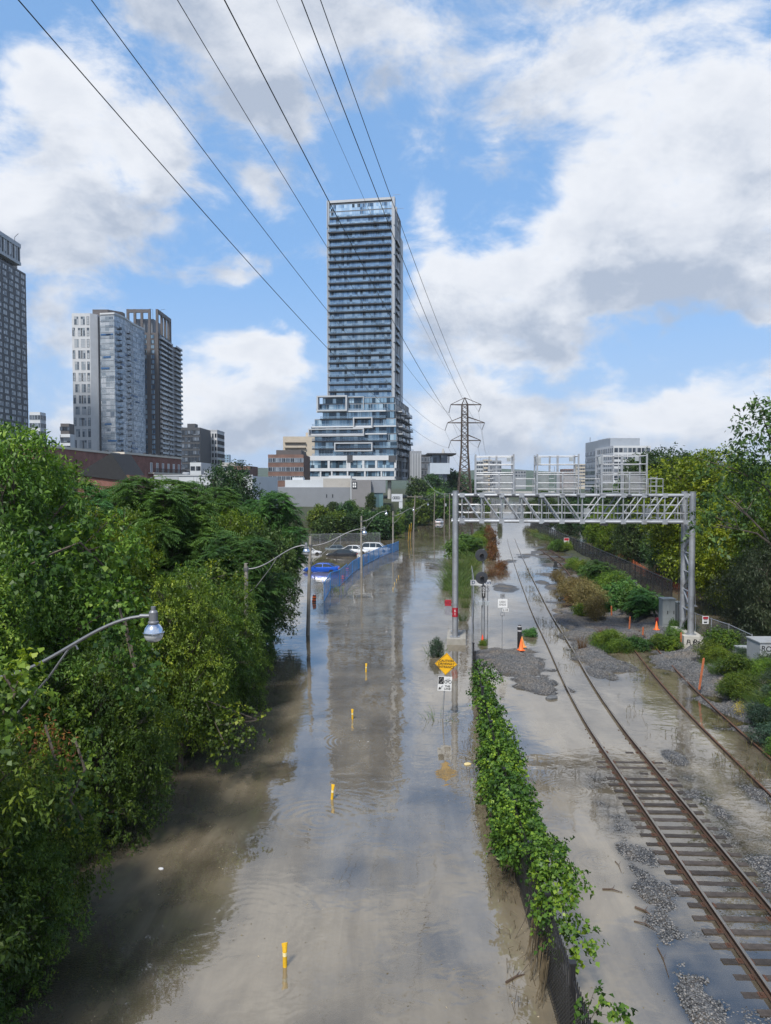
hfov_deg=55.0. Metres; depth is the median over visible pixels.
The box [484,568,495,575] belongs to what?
grass tuft
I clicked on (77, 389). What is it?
window
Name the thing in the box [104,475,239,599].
tree
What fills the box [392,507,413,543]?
street lamp
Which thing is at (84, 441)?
window
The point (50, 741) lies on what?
tree
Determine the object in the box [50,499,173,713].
tree
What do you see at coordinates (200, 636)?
tree
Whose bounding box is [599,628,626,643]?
bush
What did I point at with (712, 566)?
tree
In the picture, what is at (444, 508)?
utility pole
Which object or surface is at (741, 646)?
equipment cabinet
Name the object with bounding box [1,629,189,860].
shrub
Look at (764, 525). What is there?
tree
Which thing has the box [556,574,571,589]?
bush
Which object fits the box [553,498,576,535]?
tree
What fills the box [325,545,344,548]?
parked car
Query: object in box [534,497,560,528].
tree
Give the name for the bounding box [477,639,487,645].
bush
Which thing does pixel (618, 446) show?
office block
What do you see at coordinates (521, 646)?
traffic cone
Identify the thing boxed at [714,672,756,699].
bush
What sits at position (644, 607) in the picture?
bush
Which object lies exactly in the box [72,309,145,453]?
apartment block
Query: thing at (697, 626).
bush
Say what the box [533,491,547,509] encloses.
tree
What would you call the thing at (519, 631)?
bollard
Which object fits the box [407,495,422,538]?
utility pole
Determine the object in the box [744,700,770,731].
bush
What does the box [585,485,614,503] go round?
tree
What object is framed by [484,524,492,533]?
bush
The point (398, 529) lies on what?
tree
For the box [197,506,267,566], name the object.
tree
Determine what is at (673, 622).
bush
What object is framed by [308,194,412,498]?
residential tower
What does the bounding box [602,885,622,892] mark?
driftwood
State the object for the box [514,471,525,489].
apartment block
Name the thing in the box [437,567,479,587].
grass tuft
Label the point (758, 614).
tree
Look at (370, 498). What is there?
tree
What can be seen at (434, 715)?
grass tuft
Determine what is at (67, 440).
apartment block
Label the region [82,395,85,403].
window
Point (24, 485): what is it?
tree
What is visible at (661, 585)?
steel fence
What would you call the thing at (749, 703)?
grass tuft
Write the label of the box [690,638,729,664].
bush
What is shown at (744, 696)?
grass tuft
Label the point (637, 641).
bush
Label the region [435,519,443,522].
parked car
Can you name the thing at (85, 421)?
window
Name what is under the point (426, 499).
tree
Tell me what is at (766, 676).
bush
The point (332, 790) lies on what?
lane marker
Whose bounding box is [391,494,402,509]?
pylon sign
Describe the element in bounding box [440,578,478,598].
grass tuft
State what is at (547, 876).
grape vine
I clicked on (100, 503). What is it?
tree
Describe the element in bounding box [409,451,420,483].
office block
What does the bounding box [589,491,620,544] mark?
tree
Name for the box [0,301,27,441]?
window
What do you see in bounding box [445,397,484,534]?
transmission pylon
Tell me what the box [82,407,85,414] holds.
window
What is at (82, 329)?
window
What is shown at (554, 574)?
bush
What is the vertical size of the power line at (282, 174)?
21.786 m
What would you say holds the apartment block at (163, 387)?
on the ground at (720, 976)
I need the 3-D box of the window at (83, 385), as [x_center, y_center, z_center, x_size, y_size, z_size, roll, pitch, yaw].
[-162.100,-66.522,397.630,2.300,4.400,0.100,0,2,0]
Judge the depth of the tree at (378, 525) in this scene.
144.53 m
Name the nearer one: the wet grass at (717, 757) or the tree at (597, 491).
the wet grass at (717, 757)
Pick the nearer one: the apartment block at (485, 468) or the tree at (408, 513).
the tree at (408, 513)
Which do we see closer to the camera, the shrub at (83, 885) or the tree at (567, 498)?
the shrub at (83, 885)
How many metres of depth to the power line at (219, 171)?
34.43 m
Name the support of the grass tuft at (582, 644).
on the ground at (720, 976)
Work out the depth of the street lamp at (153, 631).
14.45 m
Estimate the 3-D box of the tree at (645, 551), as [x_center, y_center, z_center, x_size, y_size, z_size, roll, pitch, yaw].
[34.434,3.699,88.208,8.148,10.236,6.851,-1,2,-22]
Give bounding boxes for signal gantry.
[447,454,702,648]
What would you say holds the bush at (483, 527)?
on the ground at (720, 976)
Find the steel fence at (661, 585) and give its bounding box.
[531,523,672,596]
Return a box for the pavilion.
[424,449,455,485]
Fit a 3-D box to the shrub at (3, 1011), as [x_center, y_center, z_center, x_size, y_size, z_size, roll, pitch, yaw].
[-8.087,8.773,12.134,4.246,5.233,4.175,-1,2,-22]
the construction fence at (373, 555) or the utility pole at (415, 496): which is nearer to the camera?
the construction fence at (373, 555)
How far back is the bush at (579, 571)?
82.07 m
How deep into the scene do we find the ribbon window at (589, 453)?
362.41 m
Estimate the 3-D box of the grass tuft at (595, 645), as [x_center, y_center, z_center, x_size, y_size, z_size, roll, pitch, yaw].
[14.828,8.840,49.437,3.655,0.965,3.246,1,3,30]
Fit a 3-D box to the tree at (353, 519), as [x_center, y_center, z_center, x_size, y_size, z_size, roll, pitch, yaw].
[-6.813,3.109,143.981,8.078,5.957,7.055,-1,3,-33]
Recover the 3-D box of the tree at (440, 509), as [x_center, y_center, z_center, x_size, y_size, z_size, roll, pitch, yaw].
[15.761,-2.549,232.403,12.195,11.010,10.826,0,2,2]
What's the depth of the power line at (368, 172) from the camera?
33.17 m
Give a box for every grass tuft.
[330,583,356,592]
[418,707,457,722]
[422,640,450,657]
[425,567,475,590]
[432,557,472,575]
[435,554,492,572]
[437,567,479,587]
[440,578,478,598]
[445,566,487,581]
[449,554,487,570]
[458,594,471,607]
[458,609,468,621]
[459,550,477,562]
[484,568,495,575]
[485,565,503,575]
[530,532,546,536]
[535,535,550,540]
[575,635,589,648]
[586,637,628,652]
[594,623,616,631]
[698,657,736,674]
[732,697,770,716]
[737,687,767,704]
[744,683,770,703]
[753,711,770,725]
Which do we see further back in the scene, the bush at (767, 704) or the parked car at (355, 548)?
the parked car at (355, 548)
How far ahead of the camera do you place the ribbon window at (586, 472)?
363.30 m
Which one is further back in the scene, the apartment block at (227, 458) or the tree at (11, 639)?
the apartment block at (227, 458)
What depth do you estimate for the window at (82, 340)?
396.67 m
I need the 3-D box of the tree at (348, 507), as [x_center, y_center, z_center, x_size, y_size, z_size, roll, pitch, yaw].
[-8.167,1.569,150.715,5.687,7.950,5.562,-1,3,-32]
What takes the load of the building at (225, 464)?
on the ground at (720, 976)
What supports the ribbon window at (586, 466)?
in the office block at (618, 446)
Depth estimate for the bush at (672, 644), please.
49.24 m
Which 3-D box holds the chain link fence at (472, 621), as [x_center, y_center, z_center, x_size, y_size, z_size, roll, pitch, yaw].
[7.619,8.021,64.604,0.241,2.510,37.820,0,2,7]
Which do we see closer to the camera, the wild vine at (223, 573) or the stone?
the wild vine at (223, 573)
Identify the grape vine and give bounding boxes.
[465,658,505,722]
[469,692,568,889]
[471,746,516,870]
[515,832,609,974]
[573,979,637,1023]
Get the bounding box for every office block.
[268,450,309,486]
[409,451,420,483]
[585,438,650,492]
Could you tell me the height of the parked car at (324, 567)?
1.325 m
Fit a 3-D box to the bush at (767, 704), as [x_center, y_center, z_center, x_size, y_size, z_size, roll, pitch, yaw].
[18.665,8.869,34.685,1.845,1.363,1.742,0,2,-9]
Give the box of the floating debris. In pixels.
[82,605,664,1023]
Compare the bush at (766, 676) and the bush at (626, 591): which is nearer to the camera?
the bush at (766, 676)
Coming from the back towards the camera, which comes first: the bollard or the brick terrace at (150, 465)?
the brick terrace at (150, 465)
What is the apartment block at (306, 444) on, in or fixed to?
on the ground at (720, 976)
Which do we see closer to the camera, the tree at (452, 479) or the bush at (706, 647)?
the bush at (706, 647)
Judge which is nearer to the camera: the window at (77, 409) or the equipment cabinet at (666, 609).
the equipment cabinet at (666, 609)
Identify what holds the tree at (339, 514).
on the ground at (720, 976)
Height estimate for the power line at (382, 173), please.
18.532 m
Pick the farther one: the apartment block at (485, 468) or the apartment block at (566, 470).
the apartment block at (566, 470)
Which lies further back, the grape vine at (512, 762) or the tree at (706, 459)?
the tree at (706, 459)
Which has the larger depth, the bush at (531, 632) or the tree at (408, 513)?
the tree at (408, 513)
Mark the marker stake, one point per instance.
(701, 673)
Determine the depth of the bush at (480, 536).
123.56 m
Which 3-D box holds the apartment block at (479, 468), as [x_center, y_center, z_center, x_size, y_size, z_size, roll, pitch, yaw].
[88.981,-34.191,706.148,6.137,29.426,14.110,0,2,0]
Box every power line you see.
[18,0,454,459]
[91,0,473,463]
[177,0,476,453]
[224,0,479,455]
[276,0,472,431]
[301,0,487,462]
[320,0,489,451]
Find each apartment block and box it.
[0,231,28,441]
[29,412,45,442]
[60,424,74,436]
[60,434,74,447]
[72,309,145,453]
[126,309,182,469]
[182,424,210,474]
[190,463,210,474]
[210,430,224,474]
[225,455,230,462]
[283,433,314,455]
[421,455,429,479]
[476,461,482,473]
[482,460,491,490]
[490,461,500,490]
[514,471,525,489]
[560,469,572,473]
[575,464,584,488]
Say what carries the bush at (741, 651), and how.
on the ground at (720, 976)
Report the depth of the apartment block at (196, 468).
234.69 m
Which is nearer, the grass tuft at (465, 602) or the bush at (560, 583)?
the grass tuft at (465, 602)
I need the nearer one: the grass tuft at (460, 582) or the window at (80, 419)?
the grass tuft at (460, 582)
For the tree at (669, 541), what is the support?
on the ground at (720, 976)
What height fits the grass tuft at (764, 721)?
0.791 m
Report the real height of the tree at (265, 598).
9.030 m
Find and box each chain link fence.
[471,566,473,664]
[631,579,752,650]
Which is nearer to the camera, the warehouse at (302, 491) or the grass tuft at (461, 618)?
the grass tuft at (461, 618)
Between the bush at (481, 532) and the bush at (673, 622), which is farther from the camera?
the bush at (481, 532)
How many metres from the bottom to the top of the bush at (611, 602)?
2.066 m
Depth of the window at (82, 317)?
396.29 m
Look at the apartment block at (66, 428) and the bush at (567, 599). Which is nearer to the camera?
the bush at (567, 599)
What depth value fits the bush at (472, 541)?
111.41 m
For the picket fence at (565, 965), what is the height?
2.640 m
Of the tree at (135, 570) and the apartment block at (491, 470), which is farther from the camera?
the apartment block at (491, 470)
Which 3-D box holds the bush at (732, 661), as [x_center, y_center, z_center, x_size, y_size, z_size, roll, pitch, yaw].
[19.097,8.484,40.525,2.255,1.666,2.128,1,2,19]
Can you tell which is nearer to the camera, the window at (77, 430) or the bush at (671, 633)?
the bush at (671, 633)
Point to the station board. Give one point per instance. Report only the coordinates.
(475, 582)
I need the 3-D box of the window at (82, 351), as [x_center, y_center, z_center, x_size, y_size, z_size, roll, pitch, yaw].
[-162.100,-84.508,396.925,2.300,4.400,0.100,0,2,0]
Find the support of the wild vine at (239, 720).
attached to the tree at (200, 636)
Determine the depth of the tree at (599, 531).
113.37 m
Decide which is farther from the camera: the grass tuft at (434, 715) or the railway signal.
the railway signal
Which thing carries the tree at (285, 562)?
on the ground at (720, 976)
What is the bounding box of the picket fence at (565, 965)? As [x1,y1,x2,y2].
[472,642,592,1023]
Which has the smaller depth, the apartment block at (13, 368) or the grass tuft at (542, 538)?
the grass tuft at (542, 538)
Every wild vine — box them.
[0,514,141,617]
[0,647,55,765]
[29,705,117,854]
[81,572,169,710]
[168,552,247,614]
[181,672,271,771]
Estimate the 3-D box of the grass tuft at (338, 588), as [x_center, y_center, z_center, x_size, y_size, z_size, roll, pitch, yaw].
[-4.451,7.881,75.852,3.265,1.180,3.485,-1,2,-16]
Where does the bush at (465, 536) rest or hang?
on the ground at (720, 976)
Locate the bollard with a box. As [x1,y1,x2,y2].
[517,625,521,647]
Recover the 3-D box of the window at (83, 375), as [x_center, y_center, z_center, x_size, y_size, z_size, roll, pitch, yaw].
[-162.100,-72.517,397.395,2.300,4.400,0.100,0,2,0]
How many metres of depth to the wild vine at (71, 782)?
16.76 m
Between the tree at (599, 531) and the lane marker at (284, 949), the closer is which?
the lane marker at (284, 949)
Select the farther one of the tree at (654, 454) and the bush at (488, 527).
the bush at (488, 527)
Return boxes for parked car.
[295,547,321,553]
[303,563,339,572]
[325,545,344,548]
[326,549,357,556]
[341,545,369,552]
[362,542,383,550]
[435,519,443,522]
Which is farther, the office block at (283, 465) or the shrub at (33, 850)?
the office block at (283, 465)
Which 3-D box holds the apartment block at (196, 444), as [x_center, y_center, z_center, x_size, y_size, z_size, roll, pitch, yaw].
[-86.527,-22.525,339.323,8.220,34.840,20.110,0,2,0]
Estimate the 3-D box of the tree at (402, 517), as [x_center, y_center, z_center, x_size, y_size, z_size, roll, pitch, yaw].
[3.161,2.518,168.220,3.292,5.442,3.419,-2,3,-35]
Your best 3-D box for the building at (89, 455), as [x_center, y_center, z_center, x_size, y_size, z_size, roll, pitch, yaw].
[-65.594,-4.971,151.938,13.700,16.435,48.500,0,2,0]
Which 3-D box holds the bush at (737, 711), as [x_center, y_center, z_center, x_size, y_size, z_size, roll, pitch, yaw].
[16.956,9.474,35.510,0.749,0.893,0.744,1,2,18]
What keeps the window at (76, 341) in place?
in the apartment block at (108, 363)
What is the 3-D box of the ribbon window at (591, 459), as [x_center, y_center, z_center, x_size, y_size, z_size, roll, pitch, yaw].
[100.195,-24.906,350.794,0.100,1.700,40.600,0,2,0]
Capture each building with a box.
[222,463,242,472]
[234,466,257,475]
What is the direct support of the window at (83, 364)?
in the apartment block at (108, 363)
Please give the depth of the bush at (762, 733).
31.41 m
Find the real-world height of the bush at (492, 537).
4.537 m
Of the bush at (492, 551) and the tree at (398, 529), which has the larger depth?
the tree at (398, 529)
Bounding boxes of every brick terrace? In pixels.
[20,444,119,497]
[116,452,186,491]
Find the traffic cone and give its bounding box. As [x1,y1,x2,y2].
[517,639,524,650]
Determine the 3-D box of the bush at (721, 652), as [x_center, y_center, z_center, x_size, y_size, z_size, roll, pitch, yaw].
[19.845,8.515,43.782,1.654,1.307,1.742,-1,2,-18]
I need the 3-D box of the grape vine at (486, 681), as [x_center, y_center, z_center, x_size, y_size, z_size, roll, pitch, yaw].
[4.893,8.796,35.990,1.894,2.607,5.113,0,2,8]
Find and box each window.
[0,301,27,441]
[74,316,77,324]
[74,339,78,346]
[75,362,78,369]
[75,384,79,391]
[75,407,79,414]
[76,429,79,436]
[78,350,82,358]
[79,418,83,425]
[81,316,84,324]
[81,328,84,335]
[81,339,84,346]
[81,350,85,358]
[81,362,85,369]
[81,373,85,380]
[82,384,85,391]
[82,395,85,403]
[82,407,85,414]
[82,418,86,425]
[82,429,86,436]
[82,440,86,447]
[585,451,594,455]
[585,458,594,461]
[585,464,594,468]
[585,471,594,474]
[585,477,594,480]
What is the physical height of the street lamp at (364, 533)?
9.014 m
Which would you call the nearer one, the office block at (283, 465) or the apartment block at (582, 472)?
the office block at (283, 465)
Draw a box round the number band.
[452,608,457,616]
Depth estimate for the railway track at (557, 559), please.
106.48 m
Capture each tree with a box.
[0,416,102,668]
[0,422,153,748]
[0,524,108,783]
[0,669,70,987]
[38,479,149,620]
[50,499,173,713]
[91,479,141,526]
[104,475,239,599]
[116,567,239,770]
[146,481,256,556]
[195,533,296,665]
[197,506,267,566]
[198,459,267,513]
[234,517,303,644]
[240,490,311,583]
[305,503,329,529]
[309,514,342,541]
[323,509,351,540]
[326,501,338,511]
[335,501,355,514]
[335,513,373,540]
[343,499,358,511]
[346,507,373,538]
[361,509,391,540]
[364,492,376,510]
[373,503,395,517]
[384,516,405,537]
[394,507,417,531]
[396,512,405,530]
[403,498,433,524]
[404,475,431,502]
[408,491,439,520]
[423,473,449,491]
[423,487,452,518]
[438,486,464,515]
[447,468,473,508]
[464,479,484,507]
[484,499,490,514]
[524,499,537,517]
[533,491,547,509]
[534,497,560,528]
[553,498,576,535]
[556,491,581,509]
[571,491,604,542]
[582,503,623,554]
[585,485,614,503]
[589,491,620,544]
[608,451,660,506]
[608,506,651,562]
[611,442,700,554]
[628,441,752,586]
[638,506,677,573]
[675,458,770,585]
[676,449,728,477]
[678,495,757,614]
[680,391,770,559]
[704,555,770,635]
[719,475,770,606]
[724,523,770,643]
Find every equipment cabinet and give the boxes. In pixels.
[658,597,675,626]
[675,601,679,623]
[734,645,746,655]
[746,636,770,660]
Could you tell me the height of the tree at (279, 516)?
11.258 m
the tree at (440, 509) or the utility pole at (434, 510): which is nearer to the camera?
the utility pole at (434, 510)
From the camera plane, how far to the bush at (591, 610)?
59.12 m
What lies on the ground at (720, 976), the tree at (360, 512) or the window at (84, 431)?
the tree at (360, 512)
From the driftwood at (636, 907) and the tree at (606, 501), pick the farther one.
the tree at (606, 501)
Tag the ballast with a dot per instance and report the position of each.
(649, 877)
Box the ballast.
[494,626,770,1023]
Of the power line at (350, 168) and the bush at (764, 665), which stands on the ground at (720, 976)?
the bush at (764, 665)
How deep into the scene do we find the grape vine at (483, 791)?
23.61 m
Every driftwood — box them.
[505,971,524,983]
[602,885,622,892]
[635,906,649,914]
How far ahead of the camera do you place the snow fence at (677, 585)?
93.28 m
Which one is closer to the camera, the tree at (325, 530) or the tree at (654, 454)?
the tree at (654, 454)
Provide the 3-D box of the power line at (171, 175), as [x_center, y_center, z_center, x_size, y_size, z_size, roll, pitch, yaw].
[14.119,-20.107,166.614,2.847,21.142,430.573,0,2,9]
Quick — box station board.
[470,580,490,633]
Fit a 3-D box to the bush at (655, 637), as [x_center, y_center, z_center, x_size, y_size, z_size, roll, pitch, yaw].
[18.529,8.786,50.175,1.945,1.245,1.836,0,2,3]
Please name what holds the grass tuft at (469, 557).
on the ground at (720, 976)
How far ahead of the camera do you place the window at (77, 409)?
398.13 m
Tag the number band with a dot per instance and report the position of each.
(454, 612)
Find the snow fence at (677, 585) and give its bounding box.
[612,550,687,593]
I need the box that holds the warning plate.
[444,600,451,614]
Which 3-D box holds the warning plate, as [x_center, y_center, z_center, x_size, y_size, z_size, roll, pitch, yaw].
[4.489,6.676,51.695,0.733,1.090,0.107,0,2,-4]
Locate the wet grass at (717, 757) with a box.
[518,567,770,838]
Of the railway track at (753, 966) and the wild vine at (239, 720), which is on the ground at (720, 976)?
the railway track at (753, 966)
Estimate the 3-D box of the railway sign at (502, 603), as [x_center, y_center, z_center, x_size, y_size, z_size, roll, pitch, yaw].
[8.042,7.446,50.611,0.731,3.756,0.094,0,2,0]
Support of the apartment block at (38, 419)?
on the ground at (720, 976)
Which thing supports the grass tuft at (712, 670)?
on the ground at (720, 976)
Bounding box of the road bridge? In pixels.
[483,491,553,501]
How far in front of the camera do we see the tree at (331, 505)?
159.54 m
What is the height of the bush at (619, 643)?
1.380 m
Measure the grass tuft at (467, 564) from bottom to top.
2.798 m
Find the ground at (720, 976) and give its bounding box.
[0,468,770,1023]
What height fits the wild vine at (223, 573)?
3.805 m
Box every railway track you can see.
[507,539,770,1017]
[540,549,577,577]
[624,618,770,797]
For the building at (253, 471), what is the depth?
233.93 m
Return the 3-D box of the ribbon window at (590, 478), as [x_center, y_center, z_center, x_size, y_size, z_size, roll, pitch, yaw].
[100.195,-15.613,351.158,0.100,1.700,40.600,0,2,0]
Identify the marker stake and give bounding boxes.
[698,658,704,689]
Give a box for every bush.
[427,637,443,657]
[443,540,475,557]
[450,532,471,543]
[459,536,483,555]
[469,532,488,547]
[475,529,488,541]
[477,525,486,533]
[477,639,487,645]
[483,530,499,545]
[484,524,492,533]
[485,541,501,559]
[494,560,507,570]
[522,627,537,637]
[547,540,561,549]
[548,568,565,583]
[551,539,568,550]
[555,576,575,598]
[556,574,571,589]
[558,574,596,606]
[560,541,572,550]
[563,557,578,568]
[569,577,611,611]
[569,602,587,615]
[570,559,587,570]
[576,562,591,582]
[578,559,615,585]
[581,594,608,621]
[585,630,614,645]
[592,569,630,593]
[596,576,638,607]
[598,593,616,612]
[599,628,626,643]
[603,638,634,653]
[615,580,657,616]
[621,587,664,618]
[624,635,655,652]
[645,632,672,649]
[656,634,685,651]
[663,625,684,641]
[668,617,677,627]
[677,620,700,630]
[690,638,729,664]
[699,625,746,652]
[703,646,731,664]
[712,652,754,676]
[713,669,760,701]
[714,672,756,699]
[733,701,745,716]
[734,646,746,659]
[743,656,770,676]
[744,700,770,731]
[744,721,770,750]
[752,683,770,697]
[753,650,770,666]
[755,666,770,685]
[761,734,770,758]
[762,691,770,706]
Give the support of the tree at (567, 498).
on the ground at (720, 976)
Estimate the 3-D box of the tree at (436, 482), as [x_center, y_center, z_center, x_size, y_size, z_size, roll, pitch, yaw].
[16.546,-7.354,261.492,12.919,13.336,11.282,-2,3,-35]
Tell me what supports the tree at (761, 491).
on the ground at (720, 976)
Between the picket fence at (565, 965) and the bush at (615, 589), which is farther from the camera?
the bush at (615, 589)
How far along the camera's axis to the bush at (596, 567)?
77.11 m
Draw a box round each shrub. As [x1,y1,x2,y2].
[0,716,115,967]
[0,790,96,1023]
[0,973,29,1023]
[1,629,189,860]
[154,559,262,740]
[210,577,274,716]
[215,546,284,666]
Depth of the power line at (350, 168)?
44.53 m
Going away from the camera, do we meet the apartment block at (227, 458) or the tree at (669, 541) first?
the tree at (669, 541)
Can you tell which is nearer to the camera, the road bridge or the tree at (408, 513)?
the tree at (408, 513)
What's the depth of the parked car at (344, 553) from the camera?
112.78 m
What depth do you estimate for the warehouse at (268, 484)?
131.23 m
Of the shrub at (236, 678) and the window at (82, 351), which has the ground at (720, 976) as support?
the shrub at (236, 678)
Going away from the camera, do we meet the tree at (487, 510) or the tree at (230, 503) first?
the tree at (230, 503)
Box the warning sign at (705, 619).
[702,616,708,623]
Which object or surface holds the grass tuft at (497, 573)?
on the ground at (720, 976)
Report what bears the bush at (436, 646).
on the ground at (720, 976)
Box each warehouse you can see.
[154,467,277,508]
[278,476,385,507]
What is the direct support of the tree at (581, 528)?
on the ground at (720, 976)
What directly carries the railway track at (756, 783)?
on the ground at (720, 976)
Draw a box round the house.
[78,453,146,498]
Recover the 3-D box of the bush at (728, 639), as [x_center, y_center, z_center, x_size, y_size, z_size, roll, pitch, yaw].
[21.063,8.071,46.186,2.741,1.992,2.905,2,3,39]
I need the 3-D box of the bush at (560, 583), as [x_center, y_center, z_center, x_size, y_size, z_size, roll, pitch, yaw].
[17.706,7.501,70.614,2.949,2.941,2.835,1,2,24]
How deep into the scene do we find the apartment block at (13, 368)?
343.22 m
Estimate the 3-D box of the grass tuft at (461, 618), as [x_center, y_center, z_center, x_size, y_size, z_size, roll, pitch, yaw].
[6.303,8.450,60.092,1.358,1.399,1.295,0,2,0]
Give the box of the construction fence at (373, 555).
[324,541,398,599]
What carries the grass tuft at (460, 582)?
on the ground at (720, 976)
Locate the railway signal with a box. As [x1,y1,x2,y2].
[475,549,488,640]
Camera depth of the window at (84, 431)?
398.52 m
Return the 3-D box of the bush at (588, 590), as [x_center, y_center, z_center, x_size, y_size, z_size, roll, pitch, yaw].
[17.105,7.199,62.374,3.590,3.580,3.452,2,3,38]
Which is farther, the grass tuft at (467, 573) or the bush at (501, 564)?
the bush at (501, 564)
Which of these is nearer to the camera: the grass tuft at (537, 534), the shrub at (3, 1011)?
the shrub at (3, 1011)
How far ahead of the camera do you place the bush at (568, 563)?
96.28 m
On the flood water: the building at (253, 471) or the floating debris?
the floating debris
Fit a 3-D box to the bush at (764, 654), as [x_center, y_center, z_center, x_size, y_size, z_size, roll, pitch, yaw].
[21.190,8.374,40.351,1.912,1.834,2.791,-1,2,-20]
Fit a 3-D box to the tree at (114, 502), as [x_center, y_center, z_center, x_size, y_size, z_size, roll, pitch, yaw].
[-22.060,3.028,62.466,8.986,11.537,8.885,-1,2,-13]
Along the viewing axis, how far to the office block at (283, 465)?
254.63 m
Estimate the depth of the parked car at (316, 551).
116.38 m
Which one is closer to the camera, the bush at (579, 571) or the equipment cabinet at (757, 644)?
the equipment cabinet at (757, 644)
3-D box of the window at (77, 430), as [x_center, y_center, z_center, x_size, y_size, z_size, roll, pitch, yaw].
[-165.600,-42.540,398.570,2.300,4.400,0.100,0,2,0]
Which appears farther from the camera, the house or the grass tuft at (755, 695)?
the house
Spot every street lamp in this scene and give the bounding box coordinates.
[0,606,163,721]
[243,542,309,689]
[306,526,366,634]
[360,510,387,572]
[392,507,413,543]
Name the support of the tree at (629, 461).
on the ground at (720, 976)
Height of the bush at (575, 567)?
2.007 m
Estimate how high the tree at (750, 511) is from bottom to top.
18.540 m
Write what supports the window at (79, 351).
in the apartment block at (108, 363)
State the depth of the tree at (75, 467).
32.17 m
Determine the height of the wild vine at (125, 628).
3.223 m
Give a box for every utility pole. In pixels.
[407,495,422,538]
[433,492,434,525]
[443,492,446,523]
[449,493,449,527]
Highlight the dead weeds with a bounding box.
[462,730,552,1023]
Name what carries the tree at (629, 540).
on the ground at (720, 976)
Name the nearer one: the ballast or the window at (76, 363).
the ballast
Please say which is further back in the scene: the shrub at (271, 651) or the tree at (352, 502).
the tree at (352, 502)
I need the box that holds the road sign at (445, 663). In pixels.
[435,653,456,718]
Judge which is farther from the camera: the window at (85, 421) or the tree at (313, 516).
the window at (85, 421)
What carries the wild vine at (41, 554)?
attached to the tree at (11, 639)
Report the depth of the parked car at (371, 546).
122.17 m
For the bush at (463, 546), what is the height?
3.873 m
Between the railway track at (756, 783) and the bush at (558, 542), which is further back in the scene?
the bush at (558, 542)
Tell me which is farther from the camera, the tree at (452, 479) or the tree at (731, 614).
the tree at (452, 479)
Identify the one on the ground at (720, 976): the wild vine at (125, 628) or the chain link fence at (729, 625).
the chain link fence at (729, 625)
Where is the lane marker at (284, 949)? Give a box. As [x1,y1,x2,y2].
[282,942,287,967]
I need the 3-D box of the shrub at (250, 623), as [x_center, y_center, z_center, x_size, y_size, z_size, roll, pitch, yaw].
[-7.711,7.049,36.051,4.599,7.900,4.550,0,2,-4]
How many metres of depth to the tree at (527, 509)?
204.34 m
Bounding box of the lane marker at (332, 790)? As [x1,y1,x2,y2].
[331,784,334,799]
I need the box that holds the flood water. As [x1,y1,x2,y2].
[13,497,770,1023]
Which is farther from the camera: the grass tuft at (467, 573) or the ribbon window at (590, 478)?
the ribbon window at (590, 478)
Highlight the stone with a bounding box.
[545,695,557,699]
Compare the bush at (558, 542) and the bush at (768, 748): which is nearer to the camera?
the bush at (768, 748)
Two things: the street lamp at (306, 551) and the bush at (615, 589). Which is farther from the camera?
the bush at (615, 589)
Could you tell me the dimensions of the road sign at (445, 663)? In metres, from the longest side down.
4.155 x 1.070 x 0.110 m
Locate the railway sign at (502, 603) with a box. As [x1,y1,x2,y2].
[498,593,508,633]
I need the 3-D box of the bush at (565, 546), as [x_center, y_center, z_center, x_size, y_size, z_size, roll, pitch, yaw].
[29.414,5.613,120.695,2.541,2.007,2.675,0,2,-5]
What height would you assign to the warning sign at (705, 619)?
0.520 m
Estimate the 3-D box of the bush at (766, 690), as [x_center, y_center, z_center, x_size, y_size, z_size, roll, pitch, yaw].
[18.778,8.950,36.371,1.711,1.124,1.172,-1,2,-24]
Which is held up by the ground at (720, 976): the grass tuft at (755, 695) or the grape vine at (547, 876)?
the grass tuft at (755, 695)
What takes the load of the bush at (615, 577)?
on the ground at (720, 976)
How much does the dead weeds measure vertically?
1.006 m
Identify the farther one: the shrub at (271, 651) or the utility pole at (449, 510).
the utility pole at (449, 510)
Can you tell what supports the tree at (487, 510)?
on the ground at (720, 976)
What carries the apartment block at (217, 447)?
on the ground at (720, 976)
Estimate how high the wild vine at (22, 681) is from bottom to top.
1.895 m
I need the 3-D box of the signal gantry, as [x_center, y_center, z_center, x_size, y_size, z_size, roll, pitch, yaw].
[13.220,2.874,52.037,17.621,13.780,4.050,0,2,6]
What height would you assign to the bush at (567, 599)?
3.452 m
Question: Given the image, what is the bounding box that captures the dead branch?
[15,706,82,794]
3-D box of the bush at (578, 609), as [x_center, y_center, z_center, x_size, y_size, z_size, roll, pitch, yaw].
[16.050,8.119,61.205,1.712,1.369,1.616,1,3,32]
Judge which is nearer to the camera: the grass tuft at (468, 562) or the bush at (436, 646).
the bush at (436, 646)
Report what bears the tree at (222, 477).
on the ground at (720, 976)
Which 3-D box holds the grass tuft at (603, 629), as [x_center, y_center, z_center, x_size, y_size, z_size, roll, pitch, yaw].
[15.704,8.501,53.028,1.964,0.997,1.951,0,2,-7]

